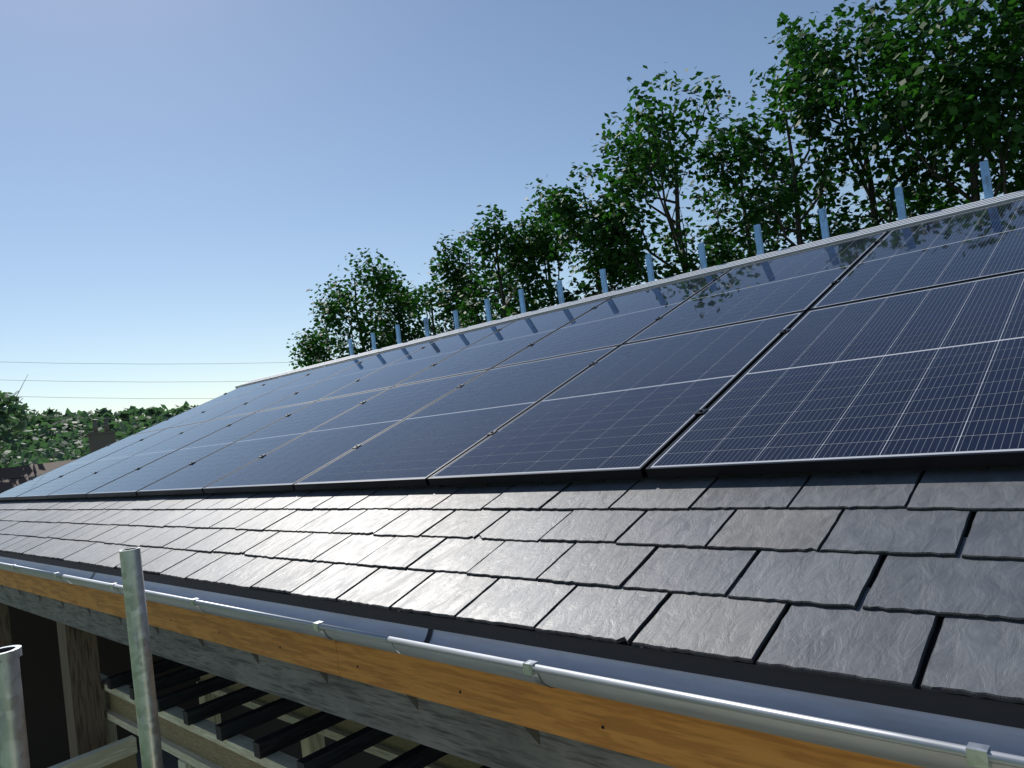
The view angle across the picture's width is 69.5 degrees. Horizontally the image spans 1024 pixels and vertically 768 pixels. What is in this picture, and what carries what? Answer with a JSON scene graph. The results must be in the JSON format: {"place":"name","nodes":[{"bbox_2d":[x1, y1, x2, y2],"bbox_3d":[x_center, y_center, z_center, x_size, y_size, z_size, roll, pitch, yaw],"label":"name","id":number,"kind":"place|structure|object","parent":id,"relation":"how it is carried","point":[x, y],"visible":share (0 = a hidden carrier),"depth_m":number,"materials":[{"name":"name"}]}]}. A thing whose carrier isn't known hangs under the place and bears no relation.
{"place":"outdoors","nodes":[
{"label":"outdoors","id":0,"kind":"place"},
{"bbox_2d":[0,375,205,467],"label":"trees","id":1,"kind":"object","parent":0,"point":[11,418],"depth_m":187.67,"materials":[{"name":"green plant"}]},
{"bbox_2d":[17,362,284,419],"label":"overhead wires","id":2,"kind":"object","parent":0,"point":[127,398],"visible":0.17,"depth_m":50.90,"materials":[{"name":"black"}]},
{"bbox_2d":[136,749,178,767],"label":"floor slab","id":3,"kind":"structure","parent":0,"point":[170,760],"depth_m":9.23,"materials":[{"name":"concrete"}]},
{"bbox_2d":[0,547,163,767],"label":"scaffold tubes","id":4,"kind":"object","parent":3,"relation":"on","point":[14,751],"visible":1,"depth_m":1.85},
{"bbox_2d":[48,658,490,767],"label":"mezzanine","id":5,"kind":"object","parent":3,"relation":"on","point":[201,735],"visible":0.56,"depth_m":4.12,"materials":[{"name":"brown wood"}]},
{"bbox_2d":[0,585,675,767],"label":"timber frame","id":6,"kind":"object","parent":3,"relation":"on","point":[483,740],"visible":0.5,"depth_m":2.85,"materials":[{"name":"grey"}]},
{"bbox_2d":[0,569,923,767],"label":"fascia","id":7,"kind":"structure","parent":6,"relation":"attached to","point":[669,738],"depth_m":2.04,"materials":[{"name":"orange wood"}]},
{"bbox_2d":[0,556,1023,767],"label":"gutter","id":8,"kind":"object","parent":7,"relation":"attached to","point":[918,738],"visible":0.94,"depth_m":1.60,"materials":[{"name":"metal"}]},
{"bbox_2d":[0,551,1023,728],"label":"eaves flashing","id":9,"kind":"object","parent":7,"relation":"attached to","point":[986,710],"visible":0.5,"depth_m":1.68,"materials":[{"name":"black"}]},
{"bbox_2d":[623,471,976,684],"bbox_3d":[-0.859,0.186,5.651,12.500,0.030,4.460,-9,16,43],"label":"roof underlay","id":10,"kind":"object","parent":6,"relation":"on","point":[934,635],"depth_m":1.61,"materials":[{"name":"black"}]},
{"bbox_2d":[0,465,1023,703],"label":"roof slates","id":11,"kind":"object","parent":10,"relation":"on","point":[567,558],"visible":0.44,"depth_m":2.05,"materials":[{"name":"grey stone"}]},
{"bbox_2d":[30,239,881,479],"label":"panel clamps","id":12,"kind":"object","parent":11,"relation":"on","point":[699,412],"visible":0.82,"depth_m":4.80,"materials":[{"name":"metal"}]},
{"bbox_2d":[0,198,1023,499],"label":"panel frames","id":13,"kind":"structure","parent":11,"relation":"on","point":[924,462],"depth_m":3.25,"materials":[{"name":"silver metal"}]},
{"bbox_2d":[0,199,1023,496],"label":"solar panels","id":14,"kind":"object","parent":13,"relation":"in","point":[934,371],"visible":1,"depth_m":3.77,"materials":[{"name":"blue glass"}]},
{"bbox_2d":[235,190,1023,388],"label":"ridge capping","id":15,"kind":"object","parent":10,"relation":"on","point":[889,227],"visible":0.53,"depth_m":6.04,"materials":[{"name":"white metal"}]},
{"bbox_2d":[8,605,388,767],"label":"dark interior","id":16,"kind":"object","parent":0,"point":[35,636],"depth_m":8.98,"materials":[{"name":"brown"}]},
{"bbox_2d":[0,0,1023,420],"label":"sky","id":17,"kind":"structure","parent":0,"point":[177,177],"materials":[{"name":"blue"}]},
{"bbox_2d":[286,0,1023,369],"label":"trees","id":18,"kind":"object","parent":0,"point":[946,116],"depth_m":17.38,"materials":[{"name":"green plant"}]},
{"label":"ground","id":19,"kind":"structure","parent":0,"visible":0},
{"bbox_2d":[0,419,115,492],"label":"house","id":20,"kind":"structure","parent":19,"relation":"on","point":[11,477],"depth_m":35.91,"materials":[{"name":"brown"}]},
{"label":"roof slope","id":21,"kind":"object","parent":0,"visible":0},
{"bbox_2d":[348,160,993,355],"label":"ridge posts","id":22,"kind":"object","parent":21,"relation":"on","point":[986,183],"visible":0.3,"depth_m":6.27,"materials":[{"name":"silver metal"}]}
]}

